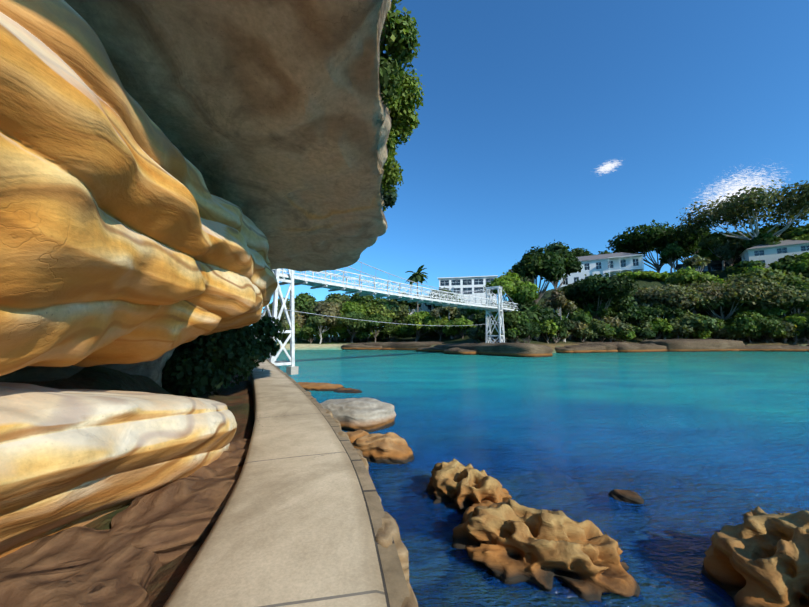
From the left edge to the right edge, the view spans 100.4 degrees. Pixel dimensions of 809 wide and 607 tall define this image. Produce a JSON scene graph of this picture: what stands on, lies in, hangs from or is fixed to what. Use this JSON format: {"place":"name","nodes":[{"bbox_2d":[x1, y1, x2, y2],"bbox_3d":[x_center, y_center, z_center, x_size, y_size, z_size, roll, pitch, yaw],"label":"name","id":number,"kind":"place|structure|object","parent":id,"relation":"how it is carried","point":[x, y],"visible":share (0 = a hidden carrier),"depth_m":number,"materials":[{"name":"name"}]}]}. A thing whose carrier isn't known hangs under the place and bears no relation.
{"place":"outdoors","nodes":[
{"label":"outdoors","id":0,"kind":"place"},
{"bbox_2d":[9,270,808,606],"bbox_3d":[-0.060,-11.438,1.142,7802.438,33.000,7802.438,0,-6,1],"label":"terrain","id":1,"kind":"structure","parent":0,"point":[165,580],"depth_m":8.05,"materials":[{"name":"brown soil"}]},
{"bbox_2d":[0,526,162,606],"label":"ledge","id":2,"kind":"object","parent":1,"relation":"on","point":[80,566],"visible":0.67,"depth_m":2.64,"materials":[{"name":"stone"}]},
{"bbox_2d":[0,348,174,386],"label":"cliff","id":3,"kind":"structure","parent":1,"relation":"on","point":[152,370],"depth_m":6.29,"materials":[{"name":"grey stone"}]},
{"bbox_2d":[64,0,390,271],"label":"cliff overhang","id":4,"kind":"object","parent":3,"relation":"on","point":[271,119],"visible":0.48,"depth_m":4.74,"materials":[{"name":"grey stone"}]},
{"bbox_2d":[381,188,397,208],"bbox_3d":[-1.165,-3.386,9.326,1.978,1.695,0.945,-1,-6,7],"label":"shrub","id":5,"kind":"object","parent":4,"relation":"attached to","point":[390,199],"visible":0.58,"depth_m":9.00,"materials":[{"name":"green plant"}]},
{"bbox_2d":[381,121,413,194],"bbox_3d":[-0.391,-3.483,7.550,1.061,2.138,1.357,-2,-6,21],"label":"shrub","id":6,"kind":"object","parent":4,"relation":"attached to","point":[391,176],"visible":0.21,"depth_m":7.38,"materials":[{"name":"green plant"}]},
{"bbox_2d":[379,0,420,107],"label":"overhang plant","id":7,"kind":"object","parent":4,"relation":"attached to","point":[401,41],"visible":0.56,"depth_m":4.93,"materials":[{"name":"green plant"}]},
{"bbox_2d":[383,67,424,134],"bbox_3d":[-0.271,-3.899,6.231,1.305,1.242,1.029,4,-7,-33],"label":"shrub","id":8,"kind":"object","parent":4,"relation":"attached to","point":[402,114],"visible":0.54,"depth_m":6.24,"materials":[{"name":"green plant"}]},
{"bbox_2d":[0,382,236,557],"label":"cliff boulder","id":9,"kind":"object","parent":1,"relation":"on","point":[70,458],"visible":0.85,"depth_m":2.99,"materials":[{"name":"stone"}]},
{"bbox_2d":[0,0,277,375],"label":"rock formation","id":10,"kind":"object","parent":1,"relation":"on","point":[126,237],"visible":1,"depth_m":2.62,"materials":[{"name":"stone"}]},
{"bbox_2d":[108,465,242,564],"bbox_3d":[-2.454,2.354,3.945,1.209,0.608,2.104,1,-6,-12],"label":"ledge","id":11,"kind":"object","parent":1,"relation":"on","point":[170,522],"visible":0.58,"depth_m":3.38,"materials":[{"name":"stone"}]},
{"bbox_2d":[161,322,262,397],"bbox_3d":[-6.790,1.595,11.638,2.966,3.457,4.489,0,-6,1],"label":"shrub","id":12,"kind":"object","parent":1,"relation":"on","point":[200,366],"visible":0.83,"depth_m":11.10,"materials":[{"name":"green plant"}]},
{"bbox_2d":[208,438,249,471],"bbox_3d":[-2.894,2.449,5.172,1.012,0.520,1.675,2,-6,-17],"label":"rock","id":13,"kind":"object","parent":1,"relation":"on","point":[235,454],"visible":0.25,"depth_m":4.89,"materials":[{"name":"stone"}]},
{"bbox_2d":[236,315,285,380],"bbox_3d":[-7.548,1.748,15.869,3.571,3.802,3.102,-1,-6,10],"label":"shrub","id":14,"kind":"object","parent":1,"relation":"on","point":[268,328],"visible":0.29,"depth_m":15.68,"materials":[{"name":"green plant"}]},
{"bbox_2d":[163,360,386,606],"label":"concrete path","id":15,"kind":"structure","parent":1,"relation":"on","point":[291,527],"depth_m":2.79,"materials":[{"name":"beige concrete"}]},
{"bbox_2d":[270,299,306,322],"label":"forest tree","id":16,"kind":"object","parent":1,"relation":"on","point":[301,315],"visible":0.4,"depth_m":106.72,"materials":[{"name":"green plant"}]},
{"bbox_2d":[289,292,318,340],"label":"park tree","id":17,"kind":"object","parent":1,"relation":"on","point":[306,302],"visible":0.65,"depth_m":108.67,"materials":[{"name":"green plant"}]},
{"bbox_2d":[297,322,323,343],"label":"park shrub","id":18,"kind":"object","parent":1,"relation":"on","point":[308,331],"visible":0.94,"depth_m":98.49,"materials":[{"name":"green plant"}]},
{"bbox_2d":[306,314,336,343],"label":"park tree","id":19,"kind":"object","parent":1,"relation":"on","point":[318,320],"visible":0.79,"depth_m":98.11,"materials":[{"name":"green plant"}]},
{"bbox_2d":[307,301,350,342],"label":"forest tree","id":20,"kind":"object","parent":1,"relation":"on","point":[329,309],"visible":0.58,"depth_m":99.37,"materials":[{"name":"green plant"}]},
{"bbox_2d":[318,293,350,340],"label":"park tree","id":21,"kind":"object","parent":1,"relation":"on","point":[337,298],"visible":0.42,"depth_m":114.27,"materials":[{"name":"green plant"}]},
{"bbox_2d":[266,359,409,606],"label":"sea wall","id":22,"kind":"structure","parent":1,"relation":"on","point":[396,590],"depth_m":2.99,"materials":[{"name":"stone"}]},
{"bbox_2d":[375,511,408,581],"bbox_3d":[-0.167,2.086,2.869,0.273,0.392,0.851,1,-6,-14],"label":"rock","id":23,"kind":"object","parent":22,"relation":"attached to","point":[387,530],"depth_m":2.70,"materials":[{"name":"stone"}]},
{"bbox_2d":[401,581,417,606],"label":"rock","id":24,"kind":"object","parent":22,"relation":"attached to","point":[410,600],"depth_m":2.08,"materials":[{"name":"stone"}]},
{"bbox_2d":[335,311,368,342],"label":"park tree","id":25,"kind":"object","parent":1,"relation":"on","point":[351,323],"visible":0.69,"depth_m":96.29,"materials":[{"name":"green plant"}]},
{"bbox_2d":[335,301,369,341],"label":"forest tree","id":26,"kind":"object","parent":1,"relation":"on","point":[358,307],"visible":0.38,"depth_m":101.27,"materials":[{"name":"green plant"}]},
{"bbox_2d":[341,344,382,349],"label":"rock","id":27,"kind":"object","parent":1,"relation":"on","point":[357,347],"visible":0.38,"depth_m":81.27,"materials":[{"name":"stone"}]},
{"bbox_2d":[348,293,385,339],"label":"park tree","id":28,"kind":"object","parent":1,"relation":"on","point":[368,300],"visible":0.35,"depth_m":105.51,"materials":[{"name":"green plant"}]},
{"bbox_2d":[360,312,392,341],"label":"park tree","id":29,"kind":"object","parent":1,"relation":"on","point":[380,319],"visible":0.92,"depth_m":94.64,"materials":[{"name":"green plant"}]},
{"bbox_2d":[366,299,405,339],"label":"forest tree","id":30,"kind":"object","parent":1,"relation":"on","point":[373,311],"visible":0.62,"depth_m":102.64,"materials":[{"name":"green plant"}]},
{"bbox_2d":[254,261,518,374],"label":"suspension bridge","id":31,"kind":"structure","parent":1,"relation":"on","point":[291,279],"depth_m":32.91,"materials":[{"name":"white paint"}]},
{"bbox_2d":[379,323,399,339],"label":"park shrub","id":32,"kind":"object","parent":1,"relation":"on","point":[387,330],"visible":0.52,"depth_m":102.94,"materials":[{"name":"green plant"}]},
{"bbox_2d":[374,298,410,339],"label":"park tree","id":33,"kind":"object","parent":1,"relation":"on","point":[403,309],"visible":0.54,"depth_m":106.19,"materials":[{"name":"green plant"}]},
{"bbox_2d":[359,341,444,350],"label":"shore ledge","id":34,"kind":"object","parent":1,"relation":"on","point":[404,345],"visible":0.4,"depth_m":78.26,"materials":[{"name":"stone"}]},
{"bbox_2d":[393,324,415,340],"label":"park shrub","id":35,"kind":"object","parent":1,"relation":"on","point":[400,330],"visible":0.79,"depth_m":99.25,"materials":[{"name":"green plant"}]},
{"bbox_2d":[405,265,427,341],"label":"tall palm","id":36,"kind":"object","parent":1,"relation":"on","point":[417,276],"visible":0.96,"depth_m":96.59,"materials":[{"name":"green plant"}]},
{"bbox_2d":[405,311,436,341],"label":"bright tree","id":37,"kind":"object","parent":1,"relation":"on","point":[419,320],"visible":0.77,"depth_m":90.49,"materials":[{"name":"green plant"}]},
{"bbox_2d":[389,287,453,325],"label":"house under bridge","id":38,"kind":"structure","parent":1,"relation":"on","point":[424,307],"depth_m":124.41,"materials":[{"name":"glass"}]},
{"bbox_2d":[424,315,451,340],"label":"bright tree","id":39,"kind":"object","parent":1,"relation":"on","point":[438,322],"visible":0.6,"depth_m":87.45,"materials":[{"name":"green plant"}]},
{"bbox_2d":[430,305,468,338],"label":"forest tree","id":40,"kind":"object","parent":1,"relation":"on","point":[448,311],"visible":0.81,"depth_m":86.76,"materials":[{"name":"green plant"}]},
{"bbox_2d":[443,316,477,338],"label":"bright tree","id":41,"kind":"object","parent":1,"relation":"on","point":[454,323],"visible":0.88,"depth_m":80.89,"materials":[{"name":"green plant"}]},
{"bbox_2d":[443,347,478,354],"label":"rock","id":42,"kind":"object","parent":1,"relation":"on","point":[458,351],"visible":0.33,"depth_m":56.25,"materials":[{"name":"stone"}]},
{"bbox_2d":[438,275,497,304],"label":"white house","id":43,"kind":"structure","parent":1,"relation":"on","point":[469,283],"depth_m":143.77,"materials":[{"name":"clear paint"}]},
{"bbox_2d":[426,458,511,509],"bbox_3d":[1.030,3.268,5.574,1.572,1.147,1.204,-4,-7,34],"label":"rock","id":44,"kind":"object","parent":1,"relation":"on","point":[459,484],"visible":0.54,"depth_m":5.36,"materials":[{"name":"stone"}]},
{"bbox_2d":[461,500,492,545],"bbox_3d":[1.202,3.188,4.631,0.875,0.707,1.298,-1,-6,13],"label":"rock","id":45,"kind":"object","parent":1,"relation":"on","point":[468,513],"visible":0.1,"depth_m":4.69,"materials":[{"name":"stone"}]},
{"bbox_2d":[434,342,552,356],"bbox_3d":[13.903,8.596,59.558,6.972,3.553,25.575,3,-7,-29],"label":"shore ledge","id":46,"kind":"object","parent":1,"relation":"on","point":[517,349],"visible":0.69,"depth_m":50.62,"materials":[{"name":"stone"}]},
{"bbox_2d":[479,307,529,342],"bbox_3d":[18.634,4.191,62.897,9.061,7.077,9.610,0,-6,1],"label":"forest tree","id":47,"kind":"object","parent":1,"relation":"on","point":[514,317],"visible":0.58,"depth_m":60.40,"materials":[{"name":"green plant"}]},
{"bbox_2d":[483,272,539,308],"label":"forest tree","id":48,"kind":"object","parent":1,"relation":"on","point":[524,292],"visible":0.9,"depth_m":77.94,"materials":[{"name":"green plant"}]},
{"bbox_2d":[505,323,536,341],"bbox_3d":[20.942,5.507,62.198,6.589,4.556,4.917,0,-6,1],"label":"shore shrub","id":49,"kind":"object","parent":1,"relation":"on","point":[509,333],"visible":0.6,"depth_m":60.73,"materials":[{"name":"green plant"}]},
{"bbox_2d":[518,321,536,342],"bbox_3d":[22.595,5.160,62.063,4.878,5.321,3.685,1,-6,-13],"label":"shore shrub","id":50,"kind":"object","parent":1,"relation":"on","point":[529,326],"visible":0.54,"depth_m":60.95,"materials":[{"name":"green plant"}]},
{"bbox_2d":[523,304,541,322],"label":"shore palm","id":51,"kind":"object","parent":1,"relation":"on","point":[530,311],"visible":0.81,"depth_m":66.49,"materials":[{"name":"green plant"}]},
{"bbox_2d":[515,301,558,338],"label":"dark shore tree","id":52,"kind":"object","parent":1,"relation":"on","point":[546,313],"visible":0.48,"depth_m":70.05,"materials":[{"name":"green plant"}]},
{"bbox_2d":[267,350,808,606],"bbox_3d":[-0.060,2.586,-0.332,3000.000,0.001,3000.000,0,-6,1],"label":"water surface","id":53,"kind":"object","parent":1,"relation":"on","point":[695,451],"depth_m":8.29,"materials":[{"name":"blue liquid"}]},
{"bbox_2d":[298,382,344,390],"bbox_3d":[-4.741,4.597,17.919,3.117,0.731,1.820,-2,-6,15],"label":"rock","id":54,"kind":"object","parent":53,"relation":"on","point":[309,386],"visible":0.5,"depth_m":17.30,"materials":[{"name":"orange stone"}]},
{"bbox_2d":[320,397,395,431],"bbox_3d":[-1.782,3.627,10.766,3.100,1.174,2.028,-4,-7,32],"label":"rock slab","id":55,"kind":"object","parent":53,"relation":"on","point":[364,414],"visible":0.65,"depth_m":9.88,"materials":[{"name":"stone"}]},
{"bbox_2d":[352,432,413,463],"bbox_3d":[-0.491,3.408,7.614,1.506,0.919,1.122,-4,-7,30],"label":"orange rock","id":56,"kind":"object","parent":53,"relation":"on","point":[388,448],"visible":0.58,"depth_m":7.27,"materials":[{"name":"stone"}]},
{"bbox_2d":[609,489,643,503],"bbox_3d":[3.650,3.253,5.527,0.515,0.343,0.339,-2,-6,17],"label":"rock","id":57,"kind":"object","parent":53,"relation":"on","point":[628,496],"visible":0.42,"depth_m":5.46,"materials":[{"name":"stone"}]},
{"bbox_2d":[511,246,565,303],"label":"tall dark tree","id":58,"kind":"object","parent":1,"relation":"on","point":[547,266],"visible":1,"depth_m":83.27,"materials":[{"name":"green plant"}]},
{"bbox_2d":[452,499,639,601],"bbox_3d":[1.590,3.105,4.053,2.054,1.153,1.229,-2,-6,19],"label":"rock","id":59,"kind":"object","parent":1,"relation":"on","point":[516,541],"visible":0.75,"depth_m":3.78,"materials":[{"name":"stone"}]},
{"bbox_2d":[537,317,558,342],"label":"shore shrub","id":60,"kind":"object","parent":1,"relation":"on","point":[549,323],"visible":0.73,"depth_m":66.72,"materials":[{"name":"green plant"}]},
{"bbox_2d":[544,317,567,343],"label":"shore shrub","id":61,"kind":"object","parent":1,"relation":"on","point":[561,327],"visible":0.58,"depth_m":67.48,"materials":[{"name":"green plant"}]},
{"bbox_2d":[544,289,576,341],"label":"dry shore tree","id":62,"kind":"object","parent":1,"relation":"on","point":[557,299],"visible":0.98,"depth_m":72.78,"materials":[{"name":"green plant"}]},
{"bbox_2d":[543,239,582,289],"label":"tall dark tree","id":63,"kind":"object","parent":1,"relation":"on","point":[569,261],"visible":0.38,"depth_m":98.16,"materials":[{"name":"green plant"}]},
{"bbox_2d":[554,307,592,338],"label":"shrub","id":64,"kind":"object","parent":1,"relation":"on","point":[577,314],"depth_m":72.63,"materials":[{"name":"green plant"}]},
{"bbox_2d":[564,344,606,352],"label":"rock","id":65,"kind":"object","parent":1,"relation":"on","point":[584,348],"visible":0.6,"depth_m":63.45,"materials":[{"name":"stone"}]},
{"bbox_2d":[582,301,612,320],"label":"shrub","id":66,"kind":"object","parent":1,"relation":"on","point":[591,307],"visible":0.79,"depth_m":81.86,"materials":[{"name":"green plant"}]},
{"bbox_2d":[560,272,639,319],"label":"tree","id":67,"kind":"object","parent":1,"relation":"on","point":[606,290],"depth_m":79.51,"materials":[{"name":"green plant"}]},
{"bbox_2d":[560,252,643,286],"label":"white mansion","id":68,"kind":"structure","parent":1,"relation":"on","point":[613,263],"depth_m":125.86,"materials":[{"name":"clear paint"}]},
{"bbox_2d":[574,342,633,352],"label":"shore ledge","id":69,"kind":"object","parent":1,"relation":"on","point":[611,347],"visible":0.12,"depth_m":65.67,"materials":[{"name":"stone"}]},
{"bbox_2d":[593,324,615,341],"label":"shore shrub","id":70,"kind":"object","parent":1,"relation":"on","point":[610,332],"visible":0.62,"depth_m":72.97,"materials":[{"name":"green plant"}]},
{"bbox_2d":[600,316,633,341],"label":"shore shrub","id":71,"kind":"object","parent":1,"relation":"on","point":[612,322],"visible":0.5,"depth_m":74.23,"materials":[{"name":"green plant"}]},
{"bbox_2d":[602,303,656,323],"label":"shrub","id":72,"kind":"object","parent":1,"relation":"on","point":[625,313],"depth_m":78.96,"materials":[{"name":"green plant"}]},
{"bbox_2d":[616,343,667,352],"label":"shore ledge","id":73,"kind":"object","parent":1,"relation":"on","point":[636,347],"visible":0.33,"depth_m":66.23,"materials":[{"name":"stone"}]},
{"bbox_2d":[635,328,655,340],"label":"shore shrub","id":74,"kind":"object","parent":1,"relation":"on","point":[645,333],"visible":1,"depth_m":76.49,"materials":[{"name":"green plant"}]},
{"bbox_2d":[605,219,710,272],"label":"tree","id":75,"kind":"object","parent":1,"relation":"on","point":[649,238],"visible":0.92,"depth_m":135.63,"materials":[{"name":"green plant"}]},
{"bbox_2d":[651,317,673,339],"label":"shore shrub","id":76,"kind":"object","parent":1,"relation":"on","point":[661,324],"visible":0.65,"depth_m":78.85,"materials":[{"name":"green plant"}]},
{"bbox_2d":[645,303,685,339],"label":"shrub","id":77,"kind":"object","parent":1,"relation":"on","point":[661,310],"visible":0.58,"depth_m":79.25,"materials":[{"name":"green plant"}]},
{"bbox_2d":[659,243,687,272],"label":"forest tree","id":78,"kind":"object","parent":1,"relation":"on","point":[671,251],"visible":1,"depth_m":121.28,"materials":[{"name":"green plant"}]},
{"bbox_2d":[660,323,693,338],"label":"shore shrub","id":79,"kind":"object","parent":1,"relation":"on","point":[678,329],"visible":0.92,"depth_m":77.51,"materials":[{"name":"green plant"}]},
{"bbox_2d":[630,283,726,312],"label":"coral tree","id":80,"kind":"object","parent":1,"relation":"on","point":[675,296],"visible":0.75,"depth_m":80.75,"materials":[{"name":"green plant"}]},
{"bbox_2d":[654,224,714,261],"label":"hill tree","id":81,"kind":"object","parent":1,"relation":"on","point":[693,252],"visible":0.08,"depth_m":147.10,"materials":[{"name":"green plant"}]},
{"bbox_2d":[664,266,715,313],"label":"shrub","id":82,"kind":"object","parent":1,"relation":"on","point":[686,276],"visible":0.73,"depth_m":92.43,"materials":[{"name":"green plant"}]},
{"bbox_2d":[639,339,744,351],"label":"shore ledge","id":83,"kind":"object","parent":1,"relation":"on","point":[697,345],"visible":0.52,"depth_m":69.68,"materials":[{"name":"stone"}]},
{"bbox_2d":[664,310,723,338],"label":"tree","id":84,"kind":"object","parent":1,"relation":"on","point":[695,321],"visible":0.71,"depth_m":76.61,"materials":[{"name":"green plant"}]},
{"bbox_2d":[682,255,710,271],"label":"forest tree","id":85,"kind":"object","parent":1,"relation":"on","point":[695,261],"visible":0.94,"depth_m":106.09,"materials":[{"name":"green plant"}]},
{"bbox_2d":[675,258,741,270],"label":"building","id":86,"kind":"structure","parent":1,"relation":"on","point":[714,265],"depth_m":121.35,"materials":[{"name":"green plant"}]},
{"bbox_2d":[694,231,749,269],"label":"forest tree","id":87,"kind":"object","parent":1,"relation":"on","point":[713,241],"visible":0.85,"depth_m":116.82,"materials":[{"name":"green plant"}]},
{"bbox_2d":[714,240,745,265],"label":"forest tree","id":88,"kind":"object","parent":1,"relation":"on","point":[729,251],"visible":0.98,"depth_m":111.03,"materials":[{"name":"green plant"}]},
{"bbox_2d":[672,179,808,239],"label":"tree","id":89,"kind":"object","parent":1,"relation":"on","point":[788,206],"visible":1,"depth_m":105.78,"materials":[{"name":"green plant"}]},
{"bbox_2d":[685,274,797,319],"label":"coral tree","id":90,"kind":"object","parent":1,"relation":"on","point":[748,293],"visible":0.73,"depth_m":78.83,"materials":[{"name":"green plant"}]},
{"bbox_2d":[724,260,764,276],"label":"shrub","id":91,"kind":"object","parent":1,"relation":"on","point":[740,266],"visible":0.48,"depth_m":100.92,"materials":[{"name":"green plant"}]},
{"bbox_2d":[718,303,786,317],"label":"shrub","id":92,"kind":"object","parent":1,"relation":"on","point":[776,312],"visible":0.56,"depth_m":79.98,"materials":[{"name":"green plant"}]},
{"bbox_2d":[721,311,785,342],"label":"tree","id":93,"kind":"object","parent":1,"relation":"on","point":[746,322],"visible":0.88,"depth_m":75.21,"materials":[{"name":"green plant"}]},
{"bbox_2d":[701,506,808,606],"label":"rock","id":94,"kind":"object","parent":1,"relation":"on","point":[759,557],"visible":0.98,"depth_m":3.41,"materials":[{"name":"stone"}]},
{"bbox_2d":[739,345,781,351],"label":"rock","id":95,"kind":"object","parent":1,"relation":"on","point":[769,348],"visible":0.33,"depth_m":70.49,"materials":[{"name":"stone"}]},
{"bbox_2d":[743,232,786,248],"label":"forest tree","id":96,"kind":"object","parent":1,"relation":"on","point":[765,238],"visible":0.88,"depth_m":102.80,"materials":[{"name":"green plant"}]},
{"bbox_2d":[726,266,808,291],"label":"shrub","id":97,"kind":"object","parent":1,"relation":"on","point":[777,274],"visible":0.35,"depth_m":79.81,"materials":[{"name":"green plant"}]},
{"bbox_2d":[726,282,808,311],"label":"shrub","id":98,"kind":"object","parent":1,"relation":"on","point":[798,298],"visible":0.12,"depth_m":75.31,"materials":[{"name":"green plant"}]},
{"bbox_2d":[739,240,808,267],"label":"house","id":99,"kind":"structure","parent":1,"relation":"on","point":[766,254],"depth_m":98.95,"materials":[{"name":"white paint"}]},
{"bbox_2d":[752,345,808,351],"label":"rock","id":100,"kind":"object","parent":1,"relation":"on","point":[791,348],"visible":0.29,"depth_m":69.54,"materials":[{"name":"stone"}]},
{"bbox_2d":[768,253,804,273],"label":"shrub","id":101,"kind":"object","parent":1,"relation":"on","point":[786,262],"visible":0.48,"depth_m":94.41,"materials":[{"name":"green plant"}]},
{"bbox_2d":[765,275,808,339],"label":"forest tree","id":102,"kind":"object","parent":1,"relation":"on","point":[802,308],"visible":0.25,"depth_m":77.68,"materials":[{"name":"green plant"}]},
{"bbox_2d":[779,314,807,343],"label":"tree","id":103,"kind":"object","parent":1,"relation":"on","point":[794,318],"visible":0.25,"depth_m":75.08,"materials":[{"name":"green plant"}]},
{"bbox_2d":[779,225,808,239],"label":"forest tree","id":104,"kind":"object","parent":1,"relation":"on","point":[794,233],"visible":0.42,"depth_m":102.36,"materials":[{"name":"green plant"}]},
{"bbox_2d":[788,259,808,276],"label":"shrub","id":105,"kind":"object","parent":1,"relation":"on","point":[802,267],"visible":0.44,"depth_m":88.51,"materials":[{"name":"green plant"}]},
{"bbox_2d":[789,312,808,341],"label":"tree","id":106,"kind":"object","parent":1,"relation":"on","point":[806,323],"visible":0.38,"depth_m":74.55,"materials":[{"name":"green plant"}]},
{"bbox_2d":[251,0,808,335],"label":"sky","id":107,"kind":"structure","parent":0,"point":[575,123],"materials":[{"name":"blue"}]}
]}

